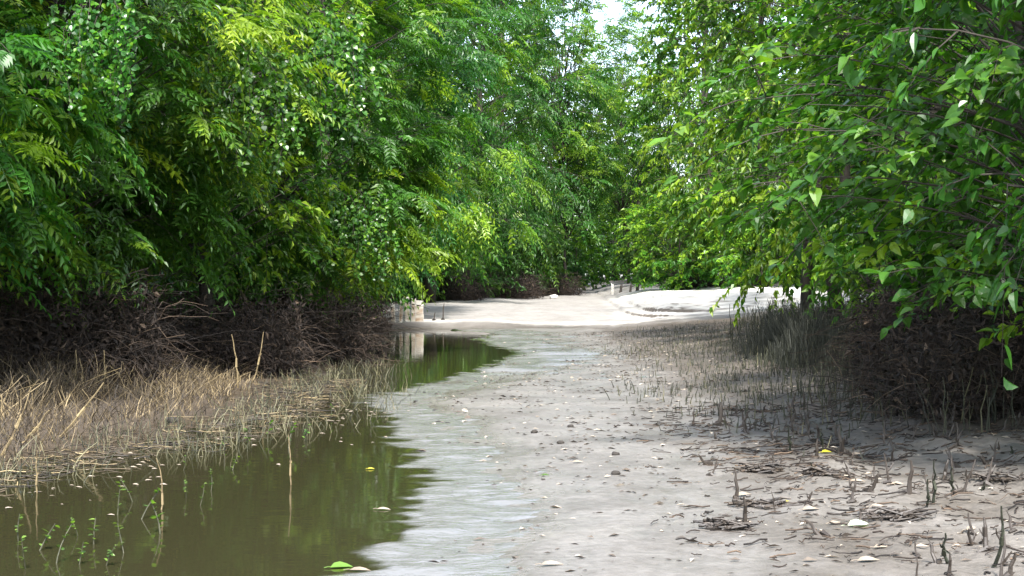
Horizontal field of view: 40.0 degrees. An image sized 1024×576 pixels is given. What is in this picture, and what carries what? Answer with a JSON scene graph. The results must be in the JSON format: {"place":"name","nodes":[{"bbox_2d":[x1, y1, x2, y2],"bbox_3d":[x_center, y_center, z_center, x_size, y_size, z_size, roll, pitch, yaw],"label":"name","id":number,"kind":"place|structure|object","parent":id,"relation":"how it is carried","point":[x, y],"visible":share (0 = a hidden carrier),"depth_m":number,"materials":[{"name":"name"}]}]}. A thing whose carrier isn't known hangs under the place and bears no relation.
{"place":"outdoors","nodes":[
{"label":"outdoors","id":0,"kind":"place"},
{"bbox_2d":[0,326,660,575],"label":"water","id":1,"kind":"structure","parent":0,"point":[255,513],"depth_m":10.27,"materials":[{"name":"liquid"}]},
{"bbox_2d":[39,524,59,549],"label":"water weed","id":2,"kind":"object","parent":1,"relation":"in","point":[45,541],"visible":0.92,"depth_m":8.27,"materials":[{"name":"green plant"}]},
{"bbox_2d":[56,521,74,562],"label":"water weed","id":3,"kind":"object","parent":1,"relation":"in","point":[60,546],"visible":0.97,"depth_m":7.92,"materials":[{"name":"green plant"}]},
{"bbox_2d":[150,502,164,533],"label":"water weed","id":4,"kind":"object","parent":1,"relation":"in","point":[156,516],"visible":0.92,"depth_m":8.79,"materials":[{"name":"green plant"}]},
{"bbox_2d":[324,561,352,567],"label":"floating leaf","id":5,"kind":"object","parent":1,"relation":"on","point":[339,564],"visible":1,"depth_m":7.76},
{"bbox_2d":[36,0,811,276],"label":"sky","id":6,"kind":"structure","parent":0,"point":[611,12],"materials":[{"name":"white"}]},
{"bbox_2d":[0,275,1023,575],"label":"ground","id":7,"kind":"structure","parent":0,"point":[600,513],"depth_m":12.48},
{"bbox_2d":[1,387,30,455],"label":"dry stalk","id":8,"kind":"object","parent":7,"relation":"on","point":[16,428],"visible":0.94,"depth_m":12.44,"materials":[{"name":"plant"}]},
{"bbox_2d":[0,298,64,381],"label":"brush thicket","id":9,"kind":"object","parent":7,"relation":"on","point":[10,340],"visible":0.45,"depth_m":18.82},
{"bbox_2d":[22,410,48,442],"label":"dry stalk","id":10,"kind":"object","parent":7,"relation":"on","point":[34,430],"visible":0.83,"depth_m":13.13,"materials":[{"name":"plant"}]},
{"bbox_2d":[0,0,111,281],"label":"pinnate tree","id":11,"kind":"object","parent":7,"relation":"on","point":[66,3],"visible":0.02,"depth_m":22.80,"materials":[{"name":"green plant"}]},
{"bbox_2d":[60,382,103,436],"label":"dry stalk","id":12,"kind":"object","parent":7,"relation":"on","point":[78,415],"visible":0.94,"depth_m":13.64,"materials":[{"name":"plant"}]},
{"bbox_2d":[0,0,199,319],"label":"pinnate tree","id":13,"kind":"object","parent":7,"relation":"on","point":[24,148],"visible":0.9,"depth_m":16.97,"materials":[{"name":"green plant"}]},
{"bbox_2d":[0,172,47,271],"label":"climbing vine","id":14,"kind":"object","parent":13,"relation":"attached to","point":[27,258],"visible":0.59,"depth_m":16.36,"materials":[{"name":"green plant"}]},
{"bbox_2d":[40,0,151,132],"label":"climbing vine","id":15,"kind":"object","parent":13,"relation":"attached to","point":[89,42],"visible":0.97,"depth_m":15.35,"materials":[{"name":"green plant"}]},
{"bbox_2d":[0,256,243,349],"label":"brush thicket","id":16,"kind":"object","parent":7,"relation":"on","point":[163,306],"visible":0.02,"depth_m":24.02,"materials":[{"name":"wood"}]},
{"bbox_2d":[0,223,269,390],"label":"brush thicket","id":17,"kind":"object","parent":7,"relation":"on","point":[72,342],"visible":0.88,"depth_m":19.23,"materials":[{"name":"plant"}]},
{"bbox_2d":[156,458,163,509],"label":"dry stalk","id":18,"kind":"object","parent":7,"relation":"on","point":[162,501],"visible":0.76,"depth_m":9.68,"materials":[{"name":"plant"}]},
{"bbox_2d":[0,0,354,361],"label":"pinnate tree","id":19,"kind":"object","parent":7,"relation":"on","point":[188,181],"visible":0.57,"depth_m":20.09,"materials":[{"name":"green plant"}]},
{"bbox_2d":[197,44,311,186],"bbox_3d":[-3.633,-2.448,19.895,1.594,2.030,1.048,0,0,-11],"label":"climbing vine","id":20,"kind":"object","parent":19,"relation":"attached to","point":[279,111],"visible":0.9,"depth_m":19.86,"materials":[{"name":"green plant"}]},
{"bbox_2d":[0,319,364,469],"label":"dry grass","id":21,"kind":"structure","parent":7,"relation":"on","point":[42,395],"depth_m":16.76,"materials":[{"name":"plant"}]},
{"bbox_2d":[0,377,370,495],"bbox_3d":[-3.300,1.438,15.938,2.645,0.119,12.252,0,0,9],"label":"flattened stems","id":22,"kind":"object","parent":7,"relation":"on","point":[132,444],"visible":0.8,"depth_m":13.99,"materials":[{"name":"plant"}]},
{"bbox_2d":[19,0,385,356],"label":"leaved tree","id":23,"kind":"object","parent":7,"relation":"on","point":[284,211],"visible":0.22,"depth_m":23.92,"materials":[{"name":"green plant"}]},
{"bbox_2d":[278,1,387,154],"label":"climbing vine","id":24,"kind":"object","parent":23,"relation":"attached to","point":[346,64],"visible":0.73,"depth_m":22.92,"materials":[{"name":"green plant"}]},
{"bbox_2d":[0,344,422,494],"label":"flooded grass","id":25,"kind":"structure","parent":7,"relation":"on","point":[301,376],"depth_m":15.28,"materials":[{"name":"plant"}]},
{"bbox_2d":[57,246,384,378],"bbox_3d":[-4.985,0.409,22.572,5.612,2.226,4.412,0,0,-20],"label":"brush thicket","id":26,"kind":"object","parent":7,"relation":"on","point":[283,356],"visible":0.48,"depth_m":22.13,"materials":[{"name":"wood"}]},
{"bbox_2d":[231,334,238,387],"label":"dry stalk","id":27,"kind":"object","parent":7,"relation":"on","point":[236,364],"visible":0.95,"depth_m":19.84,"materials":[{"name":"plant"}]},
{"bbox_2d":[250,332,263,385],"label":"dry stalk","id":28,"kind":"object","parent":7,"relation":"on","point":[258,362],"visible":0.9,"depth_m":20.05,"materials":[{"name":"plant"}]},
{"bbox_2d":[197,200,361,322],"bbox_3d":[-6.202,-0.397,38.356,5.331,4.269,5.543,0,0,-22],"label":"shrub","id":29,"kind":"object","parent":7,"relation":"on","point":[262,294],"depth_m":37.02,"materials":[{"name":"green plant"}]},
{"bbox_2d":[187,275,401,347],"bbox_3d":[-5.111,0.424,31.528,5.332,2.055,4.192,0,0,-23],"label":"brush thicket","id":30,"kind":"object","parent":7,"relation":"on","point":[348,299],"visible":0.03,"depth_m":31.35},
{"bbox_2d":[73,0,533,324],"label":"pinnate tree","id":31,"kind":"object","parent":7,"relation":"on","point":[387,150],"visible":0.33,"depth_m":27.29,"materials":[{"name":"green plant"}]},
{"bbox_2d":[326,188,404,289],"bbox_3d":[-2.699,-0.903,25.926,1.488,1.895,0.979,0,0,-17],"label":"climbing vine","id":32,"kind":"object","parent":31,"relation":"attached to","point":[356,224],"visible":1,"depth_m":25.89,"materials":[{"name":"green plant"}]},
{"bbox_2d":[171,266,453,366],"bbox_3d":[-4.193,0.491,26.652,6.126,2.024,4.904,0,0,-11],"label":"brush thicket","id":33,"kind":"object","parent":7,"relation":"on","point":[349,341],"visible":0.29,"depth_m":26.08,"materials":[{"name":"wood"}]},
{"bbox_2d":[166,0,484,331],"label":"ash tree","id":34,"kind":"object","parent":7,"relation":"on","point":[371,290],"visible":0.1,"depth_m":36.72,"materials":[{"name":"green plant"}]},
{"bbox_2d":[302,290,427,334],"bbox_3d":[-5.061,0.446,38.418,5.514,1.855,4.414,0,1,-42],"label":"brush thicket","id":35,"kind":"object","parent":7,"relation":"on","point":[382,319],"visible":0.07,"depth_m":38.37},
{"bbox_2d":[271,0,522,320],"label":"ash tree","id":36,"kind":"object","parent":7,"relation":"on","point":[467,51],"visible":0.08,"depth_m":45.58,"materials":[{"name":"green plant"}]},
{"bbox_2d":[404,297,409,321],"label":"weathered post","id":37,"kind":"object","parent":7,"relation":"on","point":[406,314],"visible":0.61,"depth_m":44.64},
{"bbox_2d":[356,227,465,300],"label":"shrub","id":38,"kind":"object","parent":7,"relation":"on","point":[448,275],"visible":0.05,"depth_m":62.55,"materials":[{"name":"green plant"}]},
{"bbox_2d":[411,298,415,321],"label":"weathered post","id":39,"kind":"object","parent":7,"relation":"on","point":[413,311],"visible":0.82,"depth_m":44.65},
{"bbox_2d":[415,300,423,321],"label":"weathered post","id":40,"kind":"object","parent":7,"relation":"on","point":[419,316],"visible":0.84,"depth_m":44.63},
{"bbox_2d":[372,268,506,301],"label":"brush thicket","id":41,"kind":"object","parent":7,"relation":"on","point":[456,293],"visible":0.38,"depth_m":63.68,"materials":[{"name":"plant"}]},
{"bbox_2d":[329,0,558,302],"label":"ash tree","id":42,"kind":"object","parent":7,"relation":"on","point":[480,240],"visible":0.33,"depth_m":59.16,"materials":[{"name":"green plant"}]},
{"bbox_2d":[419,0,514,275],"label":"tree","id":43,"kind":"object","parent":7,"relation":"on","point":[483,101],"visible":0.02,"depth_m":103.93,"materials":[{"name":"green plant"}]},
{"bbox_2d":[441,207,533,297],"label":"shrub","id":44,"kind":"object","parent":7,"relation":"on","point":[517,262],"visible":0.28,"depth_m":69.29,"materials":[{"name":"green plant"}]},
{"bbox_2d":[453,263,566,298],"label":"brush thicket","id":45,"kind":"object","parent":7,"relation":"on","point":[525,294],"visible":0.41,"depth_m":70.17,"materials":[{"name":"plant"}]},
{"bbox_2d":[403,0,620,293],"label":"ash tree","id":46,"kind":"object","parent":7,"relation":"on","point":[542,125],"visible":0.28,"depth_m":74.42,"materials":[{"name":"green plant"}]},
{"bbox_2d":[0,0,1023,328],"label":"woods","id":47,"kind":"object","parent":7,"relation":"on","point":[600,272],"visible":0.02,"depth_m":36.80,"materials":[{"name":"green plant"}]},
{"bbox_2d":[447,0,586,281],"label":"tree","id":48,"kind":"object","parent":7,"relation":"on","point":[513,117],"visible":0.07,"depth_m":98.02,"materials":[{"name":"green plant"}]},
{"bbox_2d":[488,219,572,295],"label":"shrub","id":49,"kind":"object","parent":7,"relation":"on","point":[552,258],"visible":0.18,"depth_m":77.56,"materials":[{"name":"green plant"}]},
{"bbox_2d":[495,231,589,292],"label":"shrub","id":50,"kind":"object","parent":7,"relation":"on","point":[579,271],"visible":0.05,"depth_m":87.68,"materials":[{"name":"green plant"}]},
{"bbox_2d":[473,0,613,286],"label":"tree","id":51,"kind":"object","parent":7,"relation":"on","point":[588,197],"visible":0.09,"depth_m":126.73,"materials":[{"name":"green plant"}]},
{"bbox_2d":[497,266,597,296],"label":"brush thicket","id":52,"kind":"object","parent":7,"relation":"on","point":[569,289],"visible":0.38,"depth_m":77.80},
{"bbox_2d":[485,0,657,290],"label":"ash tree","id":53,"kind":"object","parent":7,"relation":"on","point":[574,157],"visible":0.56,"depth_m":83.01,"materials":[{"name":"green plant"}]},
{"bbox_2d":[550,217,635,290],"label":"shrub","id":54,"kind":"object","parent":7,"relation":"on","point":[599,259],"visible":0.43,"depth_m":103.50,"materials":[{"name":"green plant"}]},
{"bbox_2d":[568,74,680,281],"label":"tree","id":55,"kind":"object","parent":7,"relation":"on","point":[602,236],"visible":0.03,"depth_m":136.06,"materials":[{"name":"green plant"}]},
{"bbox_2d":[599,128,669,278],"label":"tree","id":56,"kind":"object","parent":7,"relation":"on","point":[619,232],"visible":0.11,"depth_m":111.85,"materials":[{"name":"green plant"}]},
{"bbox_2d":[571,0,699,283],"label":"ash tree","id":57,"kind":"object","parent":7,"relation":"on","point":[618,210],"visible":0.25,"depth_m":96.82,"materials":[{"name":"green plant"}]},
{"bbox_2d":[611,52,709,273],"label":"tree","id":58,"kind":"object","parent":7,"relation":"on","point":[663,64],"visible":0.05,"depth_m":117.81,"materials":[{"name":"green plant"}]},
{"bbox_2d":[615,214,714,285],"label":"shrub","id":59,"kind":"object","parent":7,"relation":"on","point":[634,276],"visible":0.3,"depth_m":73.85,"materials":[{"name":"green plant"}]},
{"bbox_2d":[608,210,734,284],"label":"shrub","id":60,"kind":"object","parent":7,"relation":"on","point":[625,257],"visible":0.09,"depth_m":83.33,"materials":[{"name":"green plant"}]},
{"bbox_2d":[608,191,743,290],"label":"shrub","id":61,"kind":"object","parent":7,"relation":"on","point":[696,266],"visible":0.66,"depth_m":62.87,"materials":[{"name":"green plant"}]},
{"bbox_2d":[368,321,1023,575],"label":"leaf litter","id":62,"kind":"object","parent":7,"relation":"on","point":[735,558],"visible":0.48,"depth_m":13.81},
{"bbox_2d":[611,0,792,272],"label":"leaved tree","id":63,"kind":"object","parent":7,"relation":"on","point":[650,79],"visible":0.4,"depth_m":76.07,"materials":[{"name":"green plant"}]},
{"bbox_2d":[618,0,792,273],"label":"tree","id":64,"kind":"object","parent":7,"relation":"on","point":[673,67],"visible":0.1,"depth_m":91.35,"materials":[{"name":"green plant"}]},
{"bbox_2d":[651,269,778,287],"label":"brush thicket","id":65,"kind":"object","parent":7,"relation":"on","point":[699,281],"visible":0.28,"depth_m":65.04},
{"bbox_2d":[713,402,721,425],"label":"stem stub","id":66,"kind":"object","parent":7,"relation":"on","point":[718,422],"visible":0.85,"depth_m":14.72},
{"bbox_2d":[693,514,759,530],"bbox_3d":[1.340,1.456,8.789,0.417,0.098,0.234,0,0,0],"label":"twig pile","id":67,"kind":"object","parent":7,"relation":"on","point":[720,522],"visible":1,"depth_m":8.74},
{"bbox_2d":[732,472,738,499],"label":"stem stub","id":68,"kind":"object","parent":7,"relation":"on","point":[736,496],"visible":0.71,"depth_m":9.95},
{"bbox_2d":[741,496,748,522],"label":"stem stub","id":69,"kind":"object","parent":7,"relation":"on","point":[745,520],"visible":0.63,"depth_m":8.89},
{"bbox_2d":[634,0,859,286],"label":"leaved tree","id":70,"kind":"object","parent":7,"relation":"on","point":[716,164],"visible":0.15,"depth_m":60.81,"materials":[{"name":"green plant"}]},
{"bbox_2d":[677,194,821,288],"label":"shrub","id":71,"kind":"object","parent":7,"relation":"on","point":[727,257],"visible":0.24,"depth_m":57.87,"materials":[{"name":"green plant"}]},
{"bbox_2d":[726,462,784,473],"bbox_3d":[1.969,1.438,11.304,0.436,0.079,0.303,0,1,29],"label":"twig pile","id":72,"kind":"object","parent":7,"relation":"on","point":[770,467],"visible":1,"depth_m":11.26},
{"bbox_2d":[727,495,811,508],"bbox_3d":[1.748,1.470,9.685,0.541,0.079,0.311,0,0,-12],"label":"twig pile","id":73,"kind":"object","parent":7,"relation":"on","point":[761,502],"visible":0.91,"depth_m":9.63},
{"bbox_2d":[683,0,910,309],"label":"leaved tree","id":74,"kind":"object","parent":7,"relation":"on","point":[742,81],"visible":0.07,"depth_m":41.05,"materials":[{"name":"green plant"}]},
{"bbox_2d":[802,409,812,434],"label":"stem stub","id":75,"kind":"object","parent":7,"relation":"on","point":[808,427],"visible":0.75,"depth_m":13.91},
{"bbox_2d":[604,295,1019,460],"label":"reeds","id":76,"kind":"object","parent":7,"relation":"on","point":[768,341],"visible":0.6,"depth_m":21.98,"materials":[{"name":"plant"}]},
{"bbox_2d":[608,398,1023,575],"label":"twig litter","id":77,"kind":"object","parent":7,"relation":"on","point":[784,451],"visible":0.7,"depth_m":11.54,"materials":[{"name":"wood"}]},
{"bbox_2d":[805,519,830,536],"bbox_3d":[1.862,1.463,8.489,0.069,0.173,0.154,-20,2,-28],"label":"stem stub","id":78,"kind":"object","parent":7,"relation":"on","point":[822,532],"visible":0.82,"depth_m":8.49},
{"bbox_2d":[792,464,844,475],"bbox_3d":[2.362,1.391,10.778,0.439,0.091,0.225,0,0,8],"label":"twig pile","id":79,"kind":"object","parent":7,"relation":"on","point":[819,470],"visible":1,"depth_m":10.75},
{"bbox_2d":[643,0,1009,331],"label":"leaved tree","id":80,"kind":"object","parent":7,"relation":"on","point":[776,249],"visible":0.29,"depth_m":31.17,"materials":[{"name":"green plant"}]},
{"bbox_2d":[647,0,1023,349],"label":"broad leaved tree","id":81,"kind":"object","parent":7,"relation":"on","point":[942,280],"visible":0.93,"depth_m":12.12,"materials":[{"name":"green plant"}]},
{"bbox_2d":[846,478,856,502],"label":"stem stub","id":82,"kind":"object","parent":7,"relation":"on","point":[852,500],"visible":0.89,"depth_m":9.74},
{"bbox_2d":[841,519,867,525],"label":"fallen leaf","id":83,"kind":"object","parent":7,"relation":"on","point":[856,522],"visible":1,"depth_m":8.84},
{"bbox_2d":[862,475,877,492],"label":"stem stub","id":84,"kind":"object","parent":7,"relation":"on","point":[871,488],"visible":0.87,"depth_m":10.03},
{"bbox_2d":[794,270,966,347],"bbox_3d":[7.596,0.080,24.607,5.295,2.055,6.735,0,0,7],"label":"brush thicket","id":85,"kind":"object","parent":7,"relation":"on","point":[865,304],"visible":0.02,"depth_m":23.62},
{"bbox_2d":[750,0,1023,331],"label":"leaved tree","id":86,"kind":"object","parent":7,"relation":"on","point":[845,254],"visible":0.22,"depth_m":22.32,"materials":[{"name":"green plant"}]},
{"bbox_2d":[755,0,1023,337],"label":"broad leaved tree","id":87,"kind":"object","parent":7,"relation":"on","point":[862,25],"visible":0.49,"depth_m":16.81,"materials":[{"name":"green plant"}]},
{"bbox_2d":[883,454,895,483],"bbox_3d":[2.793,1.351,10.354,0.131,0.264,0.040,0,0,18],"label":"stem stub","id":88,"kind":"object","parent":7,"relation":"on","point":[888,480],"visible":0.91,"depth_m":10.36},
{"bbox_2d":[842,505,937,521],"bbox_3d":[2.395,1.421,8.936,0.575,0.094,0.280,0,0,23],"label":"twig pile","id":89,"kind":"object","parent":7,"relation":"on","point":[897,515],"visible":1,"depth_m":8.87,"materials":[{"name":"wood"}]},
{"bbox_2d":[771,260,1023,425],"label":"brush thicket","id":90,"kind":"object","parent":7,"relation":"on","point":[954,375],"visible":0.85,"depth_m":14.22,"materials":[{"name":"wood"}]},
{"bbox_2d":[773,236,1023,381],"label":"brush thicket","id":91,"kind":"object","parent":7,"relation":"on","point":[878,329],"visible":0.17,"depth_m":18.36,"materials":[{"name":"wood"}]},
{"bbox_2d":[792,233,1023,371],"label":"brush thicket","id":92,"kind":"object","parent":7,"relation":"on","point":[887,298],"visible":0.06,"depth_m":19.47,"materials":[{"name":"plant"}]},
{"bbox_2d":[898,460,920,494],"bbox_3d":[2.808,1.359,9.955,0.150,0.293,0.059,0,1,28],"label":"stem stub","id":93,"kind":"object","parent":7,"relation":"on","point":[909,490],"visible":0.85,"depth_m":9.94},
{"bbox_2d":[814,0,1023,389],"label":"broad leaved tree","id":94,"kind":"object","parent":7,"relation":"on","point":[894,38],"visible":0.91,"depth_m":10.46,"materials":[{"name":"green plant"}]},
{"bbox_2d":[925,479,931,506],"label":"bare stalk","id":95,"kind":"object","parent":7,"relation":"on","point":[927,497],"visible":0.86,"depth_m":9.40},
{"bbox_2d":[926,537,941,563],"bbox_3d":[2.319,1.447,7.671,0.077,0.168,0.133,0,0,-15],"label":"stem stub","id":96,"kind":"object","parent":7,"relation":"on","point":[936,560],"visible":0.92,"depth_m":7.67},
{"bbox_2d":[932,461,936,504],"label":"bare stalk","id":97,"kind":"object","parent":7,"relation":"on","point":[934,489],"visible":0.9,"depth_m":9.55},
{"bbox_2d":[858,239,1023,407],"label":"brush thicket","id":98,"kind":"object","parent":7,"relation":"on","point":[1010,314],"visible":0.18,"depth_m":15.14,"materials":[{"name":"wood"}]},
{"bbox_2d":[942,459,948,480],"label":"stem stub","id":99,"kind":"object","parent":7,"relation":"on","point":[944,476],"visible":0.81,"depth_m":10.67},
{"bbox_2d":[939,533,951,563],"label":"bare stalk","id":100,"kind":"object","parent":7,"relation":"on","point":[944,551],"visible":0.88,"depth_m":7.60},
{"bbox_2d":[944,552,953,575],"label":"stem stub","id":101,"kind":"object","parent":7,"relation":"on","point":[949,567],"visible":0.97,"depth_m":7.30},
{"bbox_2d":[947,404,957,424],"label":"stem stub","id":102,"kind":"object","parent":7,"relation":"on","point":[949,421],"visible":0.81,"depth_m":13.66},
{"bbox_2d":[945,444,960,467],"bbox_3d":[3.494,1.349,11.137,0.056,0.236,0.151,0,1,-33],"label":"stem stub","id":103,"kind":"object","parent":7,"relation":"on","point":[956,465],"visible":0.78,"depth_m":11.14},
{"bbox_2d":[951,459,975,493],"bbox_3d":[3.183,1.351,9.925,0.142,0.304,0.047,4,9,-25],"label":"stem stub","id":104,"kind":"object","parent":7,"relation":"on","point":[960,490],"visible":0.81,"depth_m":9.93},
{"bbox_2d":[964,528,974,545],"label":"stem stub","id":105,"kind":"object","parent":7,"relation":"on","point":[969,540],"visible":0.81,"depth_m":8.10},
{"bbox_2d":[977,457,995,486],"bbox_3d":[3.473,1.368,10.307,0.131,0.278,0.095,6,-6,9],"label":"stem stub","id":106,"kind":"object","parent":7,"relation":"on","point":[987,482],"visible":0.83,"depth_m":10.29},
{"bbox_2d":[977,517,997,551],"bbox_3d":[2.663,1.397,7.872,0.131,0.227,0.057,0,0,8],"label":"stem stub","id":107,"kind":"object","parent":7,"relation":"on","point":[985,539],"visible":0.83,"depth_m":7.88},
{"bbox_2d":[962,470,1023,481],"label":"twig pile","id":108,"kind":"object","parent":7,"relation":"on","point":[1001,475],"visible":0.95,"depth_m":10.41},
{"bbox_2d":[990,366,995,422],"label":"bare stalk","id":109,"kind":"object","parent":7,"relation":"on","point":[994,397],"visible":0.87,"depth_m":13.66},
{"bbox_2d":[991,506,1004,567],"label":"bare stalk","id":110,"kind":"object","parent":7,"relation":"on","point":[1001,544],"visible":0.9,"depth_m":7.40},
{"bbox_2d":[999,534,1011,575],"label":"stem stub","id":111,"kind":"object","parent":7,"relation":"on","point":[1003,561],"visible":1,"depth_m":7.21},
{"bbox_2d":[1003,552,1015,575],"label":"stem stub","id":112,"kind":"object","parent":7,"relation":"on","point":[1009,572],"visible":1,"depth_m":7.28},
{"bbox_2d":[1006,510,1017,532],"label":"stem stub","id":113,"kind":"object","parent":7,"relation":"on","point":[1012,530],"visible":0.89,"depth_m":8.38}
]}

